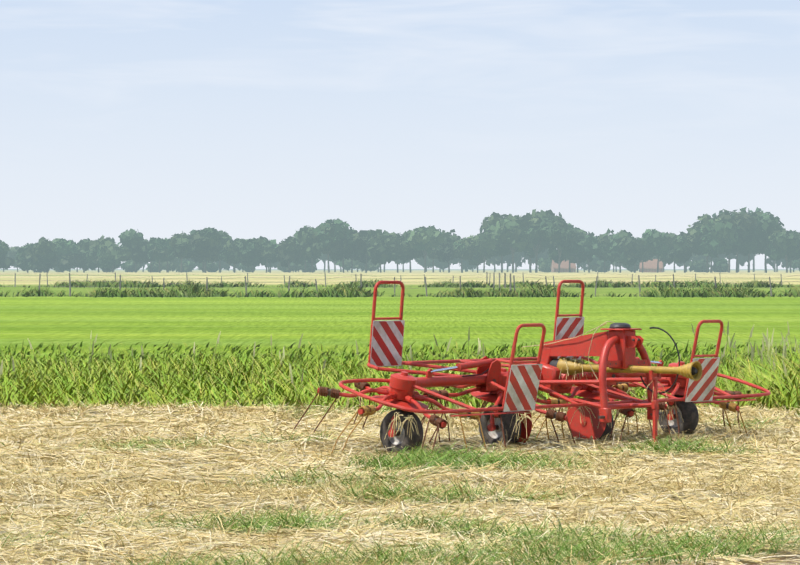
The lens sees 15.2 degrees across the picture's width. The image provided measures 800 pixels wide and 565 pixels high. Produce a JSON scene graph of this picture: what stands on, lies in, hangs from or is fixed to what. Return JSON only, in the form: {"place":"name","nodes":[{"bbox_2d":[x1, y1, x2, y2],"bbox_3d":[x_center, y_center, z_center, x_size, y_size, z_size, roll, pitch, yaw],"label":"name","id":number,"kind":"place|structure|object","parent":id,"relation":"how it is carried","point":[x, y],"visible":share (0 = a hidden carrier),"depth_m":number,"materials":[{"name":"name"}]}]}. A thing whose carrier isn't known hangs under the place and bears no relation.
{"place":"outdoors","nodes":[
{"label":"outdoors","id":0,"kind":"place"},
{"bbox_2d":[197,261,215,271],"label":"hedge bush","id":1,"kind":"object","parent":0,"point":[210,267],"visible":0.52,"depth_m":1393.95,"materials":[{"name":"green plant"}]},
{"bbox_2d":[0,269,799,564],"bbox_3d":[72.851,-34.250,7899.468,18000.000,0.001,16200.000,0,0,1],"label":"ground","id":2,"kind":"structure","parent":0,"point":[245,322],"depth_m":104.94,"materials":[{"name":"green plant"}]},
{"bbox_2d":[0,240,14,269],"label":"lane tree","id":3,"kind":"object","parent":2,"relation":"on","point":[6,263],"visible":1,"depth_m":1255.21,"materials":[{"name":"green plant"}]},
{"bbox_2d":[8,246,19,271],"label":"belt tree","id":4,"kind":"object","parent":2,"relation":"on","point":[12,252],"visible":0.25,"depth_m":1513.63,"materials":[{"name":"green plant"}]},
{"bbox_2d":[14,243,34,272],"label":"lane tree","id":5,"kind":"object","parent":2,"relation":"on","point":[23,257],"visible":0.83,"depth_m":1277.68,"materials":[{"name":"green plant"}]},
{"bbox_2d":[27,237,59,272],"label":"lane tree","id":6,"kind":"object","parent":2,"relation":"on","point":[42,254],"visible":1,"depth_m":1257.05,"materials":[{"name":"green plant"}]},
{"bbox_2d":[50,238,80,272],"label":"lane tree","id":7,"kind":"object","parent":2,"relation":"on","point":[65,250],"visible":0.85,"depth_m":1296.12,"materials":[{"name":"green plant"}]},
{"bbox_2d":[74,238,97,271],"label":"lane tree","id":8,"kind":"object","parent":2,"relation":"on","point":[83,244],"visible":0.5,"depth_m":1299.67,"materials":[{"name":"green plant"}]},
{"bbox_2d":[82,235,115,272],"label":"lane tree","id":9,"kind":"object","parent":2,"relation":"on","point":[90,263],"visible":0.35,"depth_m":1295.95,"materials":[{"name":"green plant"}]},
{"bbox_2d":[93,246,119,272],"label":"lane tree","id":10,"kind":"object","parent":2,"relation":"on","point":[97,259],"visible":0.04,"depth_m":1276.83,"materials":[{"name":"green plant"}]},
{"bbox_2d":[97,239,131,272],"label":"lane tree","id":11,"kind":"object","parent":2,"relation":"on","point":[112,254],"visible":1,"depth_m":1270.94,"materials":[{"name":"green plant"}]},
{"bbox_2d":[120,259,141,271],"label":"hedge bush","id":12,"kind":"object","parent":2,"relation":"on","point":[128,266],"visible":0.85,"depth_m":1396.59,"materials":[{"name":"green plant"}]},
{"bbox_2d":[118,229,149,271],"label":"lane tree","id":13,"kind":"object","parent":2,"relation":"on","point":[131,239],"visible":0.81,"depth_m":1297.82,"materials":[{"name":"green plant"}]},
{"bbox_2d":[143,241,155,271],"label":"lane tree","id":14,"kind":"object","parent":2,"relation":"on","point":[150,260],"visible":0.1,"depth_m":1303.31,"materials":[{"name":"green plant"}]},
{"bbox_2d":[146,263,162,271],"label":"hedge bush","id":15,"kind":"object","parent":2,"relation":"on","point":[154,269],"visible":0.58,"depth_m":1412.16,"materials":[{"name":"green plant"}]},
{"bbox_2d":[146,237,168,272],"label":"lane tree","id":16,"kind":"object","parent":2,"relation":"on","point":[158,249],"visible":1,"depth_m":1282.07,"materials":[{"name":"green plant"}]},
{"bbox_2d":[156,238,176,272],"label":"lane tree","id":17,"kind":"object","parent":2,"relation":"on","point":[168,258],"visible":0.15,"depth_m":1292.71,"materials":[{"name":"green plant"}]},
{"bbox_2d":[152,257,182,271],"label":"hedge bush","id":18,"kind":"object","parent":2,"relation":"on","point":[174,264],"visible":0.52,"depth_m":1396.00,"materials":[{"name":"green plant"}]},
{"bbox_2d":[168,231,193,272],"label":"lane tree","id":19,"kind":"object","parent":2,"relation":"on","point":[180,245],"visible":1,"depth_m":1256.64,"materials":[{"name":"green plant"}]},
{"bbox_2d":[176,260,195,271],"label":"hedge bush","id":20,"kind":"object","parent":2,"relation":"on","point":[187,266],"visible":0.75,"depth_m":1424.85,"materials":[{"name":"green plant"}]},
{"bbox_2d":[188,230,203,271],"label":"lane tree","id":21,"kind":"object","parent":2,"relation":"on","point":[194,258],"depth_m":1303.07,"materials":[{"name":"green plant"}]},
{"bbox_2d":[190,227,226,272],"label":"lane tree","id":22,"kind":"object","parent":2,"relation":"on","point":[205,242],"visible":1,"depth_m":1252.44,"materials":[{"name":"green plant"}]},
{"bbox_2d":[209,231,231,272],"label":"lane tree","id":23,"kind":"object","parent":2,"relation":"on","point":[225,239],"visible":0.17,"depth_m":1295.56,"materials":[{"name":"green plant"}]},
{"bbox_2d":[215,260,229,270],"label":"belt tree","id":24,"kind":"object","parent":2,"relation":"on","point":[224,266],"visible":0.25,"depth_m":1520.07,"materials":[{"name":"green plant"}]},
{"bbox_2d":[218,238,248,272],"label":"lane tree","id":25,"kind":"object","parent":2,"relation":"on","point":[230,253],"visible":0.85,"depth_m":1279.08,"materials":[{"name":"green plant"}]},
{"bbox_2d":[239,263,255,271],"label":"hedge bush","id":26,"kind":"object","parent":2,"relation":"on","point":[246,268],"visible":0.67,"depth_m":1372.73,"materials":[{"name":"green plant"}]},
{"bbox_2d":[236,238,270,272],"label":"lane tree","id":27,"kind":"object","parent":2,"relation":"on","point":[249,250],"visible":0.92,"depth_m":1277.22,"materials":[{"name":"green plant"}]},
{"bbox_2d":[257,236,277,272],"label":"lane tree","id":28,"kind":"object","parent":2,"relation":"on","point":[269,248],"visible":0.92,"depth_m":1277.85,"materials":[{"name":"green plant"}]},
{"bbox_2d":[274,236,301,272],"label":"lane tree","id":29,"kind":"object","parent":2,"relation":"on","point":[286,250],"visible":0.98,"depth_m":1268.83,"materials":[{"name":"green plant"}]},
{"bbox_2d":[281,261,303,271],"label":"hedge bush","id":30,"kind":"object","parent":2,"relation":"on","point":[293,267],"visible":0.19,"depth_m":1386.65,"materials":[{"name":"green plant"}]},
{"bbox_2d":[293,256,319,271],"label":"lane tree","id":31,"kind":"object","parent":2,"relation":"on","point":[302,260],"visible":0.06,"depth_m":1301.88,"materials":[{"name":"green plant"}]},
{"bbox_2d":[294,259,319,271],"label":"hedge bush","id":32,"kind":"object","parent":2,"relation":"on","point":[308,267],"visible":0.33,"depth_m":1385.36,"materials":[{"name":"green plant"}]},
{"bbox_2d":[291,225,323,272],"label":"lane tree","id":33,"kind":"object","parent":2,"relation":"on","point":[304,240],"visible":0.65,"depth_m":1266.63,"materials":[{"name":"green plant"}]},
{"bbox_2d":[319,253,336,271],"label":"belt tree","id":34,"kind":"object","parent":2,"relation":"on","point":[330,259],"visible":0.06,"depth_m":1509.89,"materials":[{"name":"green plant"}]},
{"bbox_2d":[311,219,350,272],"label":"lane tree","id":35,"kind":"object","parent":2,"relation":"on","point":[327,236],"visible":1,"depth_m":1252.24,"materials":[{"name":"green plant"}]},
{"bbox_2d":[329,219,357,272],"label":"lane tree","id":36,"kind":"object","parent":2,"relation":"on","point":[350,250],"visible":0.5,"depth_m":1265.35,"materials":[{"name":"green plant"}]},
{"bbox_2d":[336,258,355,271],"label":"hedge bush","id":37,"kind":"object","parent":2,"relation":"on","point":[347,265],"visible":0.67,"depth_m":1423.24,"materials":[{"name":"green plant"}]},
{"bbox_2d":[345,230,367,272],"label":"lane tree","id":38,"kind":"object","parent":2,"relation":"on","point":[361,240],"visible":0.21,"depth_m":1267.49,"materials":[{"name":"green plant"}]},
{"bbox_2d":[350,229,375,272],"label":"lane tree","id":39,"kind":"object","parent":2,"relation":"on","point":[363,257],"visible":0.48,"depth_m":1284.52,"materials":[{"name":"green plant"}]},
{"bbox_2d":[353,259,379,271],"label":"hedge bush","id":40,"kind":"object","parent":2,"relation":"on","point":[361,266],"visible":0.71,"depth_m":1406.88,"materials":[{"name":"green plant"}]},
{"bbox_2d":[366,229,406,272],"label":"lane tree","id":41,"kind":"object","parent":2,"relation":"on","point":[383,248],"visible":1,"depth_m":1260.51,"materials":[{"name":"green plant"}]},
{"bbox_2d":[384,230,402,272],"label":"lane tree","id":42,"kind":"object","parent":2,"relation":"on","point":[396,236],"visible":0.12,"depth_m":1285.98,"materials":[{"name":"green plant"}]},
{"bbox_2d":[0,272,797,286],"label":"pasture fence","id":43,"kind":"object","parent":2,"relation":"on","point":[597,273],"visible":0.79,"depth_m":261.80,"materials":[{"name":"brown wood"}]},
{"bbox_2d":[0,397,799,564],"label":"hay stalks","id":44,"kind":"object","parent":2,"relation":"on","point":[111,541],"visible":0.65,"depth_m":20.47,"materials":[{"name":"plant"}]},
{"bbox_2d":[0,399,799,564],"bbox_3d":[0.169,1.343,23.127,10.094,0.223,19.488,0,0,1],"label":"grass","id":45,"kind":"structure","parent":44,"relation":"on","point":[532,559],"depth_m":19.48,"materials":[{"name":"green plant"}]},
{"bbox_2d":[0,338,799,411],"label":"bank grass","id":46,"kind":"structure","parent":2,"relation":"on","point":[165,382],"depth_m":34.33,"materials":[{"name":"green plant"}]},
{"bbox_2d":[0,278,799,297],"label":"fence line weeds","id":47,"kind":"object","parent":2,"relation":"on","point":[538,290],"visible":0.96,"depth_m":168.55,"materials":[{"name":"plant"}]},
{"bbox_2d":[0,339,799,382],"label":"pasture grass","id":48,"kind":"structure","parent":2,"relation":"on","point":[459,355],"depth_m":52.76,"materials":[{"name":"green plant"}]},
{"bbox_2d":[0,321,799,406],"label":"bank grass seed heads","id":49,"kind":"object","parent":2,"relation":"on","point":[722,355],"visible":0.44,"depth_m":38.72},
{"bbox_2d":[0,273,799,295],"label":"pasture fence","id":50,"kind":"object","parent":2,"relation":"on","point":[289,282],"visible":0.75,"depth_m":170.86,"materials":[{"name":"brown wood"}]},
{"bbox_2d":[399,230,423,272],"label":"lane tree","id":51,"kind":"object","parent":2,"relation":"on","point":[409,254],"visible":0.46,"depth_m":1267.16,"materials":[{"name":"green plant"}]},
{"bbox_2d":[415,255,431,271],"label":"belt tree","id":52,"kind":"object","parent":2,"relation":"on","point":[419,261],"visible":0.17,"depth_m":1528.17,"materials":[{"name":"green plant"}]},
{"bbox_2d":[407,225,444,272],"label":"lane tree","id":53,"kind":"object","parent":2,"relation":"on","point":[425,239],"visible":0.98,"depth_m":1257.53,"materials":[{"name":"green plant"}]},
{"bbox_2d":[427,248,437,271],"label":"lane tree","id":54,"kind":"object","parent":2,"relation":"on","point":[431,255],"visible":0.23,"depth_m":1299.40,"materials":[{"name":"green plant"}]},
{"bbox_2d":[427,252,460,271],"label":"belt tree","id":55,"kind":"object","parent":2,"relation":"on","point":[445,263],"visible":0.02,"depth_m":1501.79,"materials":[{"name":"green plant"}]},
{"bbox_2d":[433,229,460,272],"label":"lane tree","id":56,"kind":"object","parent":2,"relation":"on","point":[443,251],"visible":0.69,"depth_m":1277.93,"materials":[{"name":"green plant"}]},
{"bbox_2d":[451,237,474,272],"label":"lane tree","id":57,"kind":"object","parent":2,"relation":"on","point":[461,249],"visible":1,"depth_m":1265.92,"materials":[{"name":"green plant"}]},
{"bbox_2d":[467,252,489,272],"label":"lane tree","id":58,"kind":"object","parent":2,"relation":"on","point":[475,260],"visible":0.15,"depth_m":1298.78,"materials":[{"name":"green plant"}]},
{"bbox_2d":[467,232,502,272],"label":"lane tree","id":59,"kind":"object","parent":2,"relation":"on","point":[481,251],"visible":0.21,"depth_m":1267.11,"materials":[{"name":"green plant"}]},
{"bbox_2d":[486,256,506,271],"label":"belt tree","id":60,"kind":"object","parent":2,"relation":"on","point":[493,260],"visible":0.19,"depth_m":1500.79,"materials":[{"name":"green plant"}]},
{"bbox_2d":[475,221,521,272],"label":"lane tree","id":61,"kind":"object","parent":2,"relation":"on","point":[490,241],"visible":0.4,"depth_m":1264.66,"materials":[{"name":"green plant"}]},
{"bbox_2d":[486,272,510,290],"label":"fence posts","id":62,"kind":"object","parent":2,"relation":"on","point":[487,273],"visible":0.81,"depth_m":203.78,"materials":[{"name":"grey wood"}]},
{"bbox_2d":[481,212,539,272],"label":"lane tree","id":63,"kind":"object","parent":2,"relation":"on","point":[515,239],"visible":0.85,"depth_m":1260.23,"materials":[{"name":"green plant"}]},
{"bbox_2d":[500,254,523,271],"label":"belt tree","id":64,"kind":"object","parent":2,"relation":"on","point":[508,256],"visible":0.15,"depth_m":1500.56,"materials":[{"name":"green plant"}]},
{"bbox_2d":[507,214,528,271],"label":"belt tree","id":65,"kind":"object","parent":2,"relation":"on","point":[516,254],"visible":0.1,"depth_m":1499.65,"materials":[{"name":"green plant"}]},
{"bbox_2d":[516,244,546,272],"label":"lane tree","id":66,"kind":"object","parent":2,"relation":"on","point":[531,253],"visible":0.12,"depth_m":1291.58,"materials":[{"name":"green plant"}]},
{"bbox_2d":[294,280,770,454],"bbox_3d":[1.547,0.781,26.030,2.544,1.598,5.421,0,0,43],"label":"hay tedder","id":67,"kind":"object","parent":2,"relation":"on","point":[555,369],"visible":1,"depth_m":25.74,"materials":[{"name":"red metal"}]},
{"bbox_2d":[528,249,544,261],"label":"belt tree","id":68,"kind":"object","parent":2,"relation":"on","point":[540,254],"visible":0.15,"depth_m":1509.86,"materials":[{"name":"green plant"}]},
{"bbox_2d":[508,209,565,272],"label":"lane tree","id":69,"kind":"object","parent":2,"relation":"on","point":[537,220],"visible":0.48,"depth_m":1262.90,"materials":[{"name":"green plant"}]},
{"bbox_2d":[528,248,548,271],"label":"belt tree","id":70,"kind":"object","parent":2,"relation":"on","point":[545,254],"visible":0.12,"depth_m":1538.30,"materials":[{"name":"green plant"}]},
{"bbox_2d":[535,257,551,271],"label":"hedge bush","id":71,"kind":"object","parent":2,"relation":"on","point":[541,260],"visible":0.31,"depth_m":1420.86,"materials":[{"name":"green plant"}]},
{"bbox_2d":[539,262,550,271],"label":"hedge bush","id":72,"kind":"object","parent":2,"relation":"on","point":[545,266],"visible":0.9,"depth_m":1411.99,"materials":[{"name":"green plant"}]},
{"bbox_2d":[541,218,579,272],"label":"lane tree","id":73,"kind":"object","parent":2,"relation":"on","point":[558,236],"visible":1,"depth_m":1250.32,"materials":[{"name":"green plant"}]},
{"bbox_2d":[563,228,585,272],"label":"lane tree","id":74,"kind":"object","parent":2,"relation":"on","point":[572,258],"visible":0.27,"depth_m":1285.39,"materials":[{"name":"green plant"}]},
{"bbox_2d":[564,223,594,272],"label":"lane tree","id":75,"kind":"object","parent":2,"relation":"on","point":[583,232],"visible":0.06,"depth_m":1296.67,"materials":[{"name":"green plant"}]},
{"bbox_2d":[576,235,598,272],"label":"lane tree","id":76,"kind":"object","parent":2,"relation":"on","point":[587,248],"visible":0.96,"depth_m":1279.61,"materials":[{"name":"green plant"}]},
{"bbox_2d":[585,255,614,271],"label":"hedge bush","id":77,"kind":"object","parent":2,"relation":"on","point":[596,264],"visible":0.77,"depth_m":1422.47,"materials":[{"name":"green plant"}]},
{"bbox_2d":[595,228,618,272],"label":"lane tree","id":78,"kind":"object","parent":2,"relation":"on","point":[602,239],"visible":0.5,"depth_m":1281.45,"materials":[{"name":"green plant"}]},
{"bbox_2d":[603,230,633,272],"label":"lane tree","id":79,"kind":"object","parent":2,"relation":"on","point":[613,247],"visible":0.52,"depth_m":1270.97,"materials":[{"name":"green plant"}]},
{"bbox_2d":[614,236,647,272],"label":"lane tree","id":80,"kind":"object","parent":2,"relation":"on","point":[634,251],"visible":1,"depth_m":1262.48,"materials":[{"name":"green plant"}]},
{"bbox_2d":[622,261,639,271],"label":"hedge bush","id":81,"kind":"object","parent":2,"relation":"on","point":[631,268],"visible":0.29,"depth_m":1406.26,"materials":[{"name":"green plant"}]},
{"bbox_2d":[642,252,653,272],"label":"lane tree","id":82,"kind":"object","parent":2,"relation":"on","point":[647,257],"visible":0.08,"depth_m":1296.68,"materials":[{"name":"green plant"}]},
{"bbox_2d":[639,259,663,271],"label":"farmhouse","id":83,"kind":"object","parent":2,"relation":"on","point":[649,266],"visible":0.73,"depth_m":1395.59,"materials":[{"name":"brick"}]},
{"bbox_2d":[642,229,674,272],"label":"lane tree","id":84,"kind":"object","parent":2,"relation":"on","point":[659,243],"visible":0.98,"depth_m":1272.24,"materials":[{"name":"green plant"}]},
{"bbox_2d":[659,232,676,272],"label":"lane tree","id":85,"kind":"object","parent":2,"relation":"on","point":[668,260],"visible":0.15,"depth_m":1284.98,"materials":[{"name":"green plant"}]},
{"bbox_2d":[675,257,692,271],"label":"belt tree","id":86,"kind":"object","parent":2,"relation":"on","point":[682,264],"visible":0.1,"depth_m":1519.13,"materials":[{"name":"green plant"}]},
{"bbox_2d":[667,231,701,272],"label":"lane tree","id":87,"kind":"object","parent":2,"relation":"on","point":[685,246],"visible":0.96,"depth_m":1258.07,"materials":[{"name":"green plant"}]},
{"bbox_2d":[686,228,705,260],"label":"belt tree","id":88,"kind":"object","parent":2,"relation":"on","point":[698,257],"visible":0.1,"depth_m":1514.97,"materials":[{"name":"green plant"}]},
{"bbox_2d":[688,260,709,271],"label":"hedge bush","id":89,"kind":"object","parent":2,"relation":"on","point":[697,266],"visible":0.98,"depth_m":1380.97,"materials":[{"name":"green plant"}]},
{"bbox_2d":[693,214,724,272],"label":"lane tree","id":90,"kind":"object","parent":2,"relation":"on","point":[699,253],"visible":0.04,"depth_m":1295.07,"materials":[{"name":"green plant"}]},
{"bbox_2d":[686,214,740,272],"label":"lane tree","id":91,"kind":"object","parent":2,"relation":"on","point":[711,234],"visible":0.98,"depth_m":1258.52,"materials":[{"name":"green plant"}]},
{"bbox_2d":[704,253,734,262],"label":"belt tree","id":92,"kind":"object","parent":2,"relation":"on","point":[722,256],"visible":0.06,"depth_m":1507.78,"materials":[{"name":"green plant"}]},
{"bbox_2d":[712,258,727,271],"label":"hedge bush","id":93,"kind":"object","parent":2,"relation":"on","point":[720,265],"visible":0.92,"depth_m":1383.47,"materials":[{"name":"green plant"}]},
{"bbox_2d":[713,209,741,272],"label":"lane tree","id":94,"kind":"object","parent":2,"relation":"on","point":[720,211],"depth_m":1278.80,"materials":[{"name":"green plant"}]},
{"bbox_2d":[714,207,768,272],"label":"lane tree","id":95,"kind":"object","parent":2,"relation":"on","point":[750,240],"visible":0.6,"depth_m":1265.03,"materials":[{"name":"green plant"}]},
{"bbox_2d":[735,207,769,271],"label":"belt tree","id":96,"kind":"object","parent":2,"relation":"on","point":[742,259],"visible":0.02,"depth_m":1511.60,"materials":[{"name":"green plant"}]},
{"bbox_2d":[738,210,767,272],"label":"lane tree","id":97,"kind":"object","parent":2,"relation":"on","point":[745,254],"depth_m":1283.74,"materials":[{"name":"green plant"}]},
{"bbox_2d":[750,211,783,272],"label":"lane tree","id":98,"kind":"object","parent":2,"relation":"on","point":[771,224],"visible":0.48,"depth_m":1269.81,"materials":[{"name":"green plant"}]},
{"bbox_2d":[764,248,784,271],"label":"belt tree","id":99,"kind":"object","parent":2,"relation":"on","point":[771,262],"visible":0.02,"depth_m":1503.88,"materials":[{"name":"green plant"}]},
{"bbox_2d":[764,228,799,272],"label":"lane tree","id":100,"kind":"object","parent":2,"relation":"on","point":[783,243],"visible":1,"depth_m":1259.38,"materials":[{"name":"green plant"}]},
{"bbox_2d":[781,230,799,272],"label":"lane tree","id":101,"kind":"object","parent":2,"relation":"on","point":[791,259],"visible":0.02,"depth_m":1285.09,"materials":[{"name":"green plant"}]},
{"bbox_2d":[788,259,799,270],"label":"hedge bush","id":102,"kind":"object","parent":2,"relation":"on","point":[795,264],"visible":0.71,"depth_m":1403.26,"materials":[{"name":"green plant"}]},
{"bbox_2d":[0,0,799,268],"label":"sky","id":103,"kind":"structure","parent":0,"point":[244,119],"materials":[{"name":"blue"}]},
{"bbox_2d":[459,264,480,271],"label":"belt tree","id":104,"kind":"object","parent":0,"point":[466,268],"visible":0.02,"depth_m":1539.22,"materials":[{"name":"green plant"}]},
{"bbox_2d":[551,260,575,271],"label":"farm barn","id":105,"kind":"structure","parent":0,"point":[564,266],"depth_m":1395.81,"materials":[{"name":"brick"}]},
{"bbox_2d":[576,262,587,271],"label":"belt tree","id":106,"kind":"object","parent":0,"point":[583,266],"visible":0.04,"depth_m":1515.10,"materials":[{"name":"green plant"}]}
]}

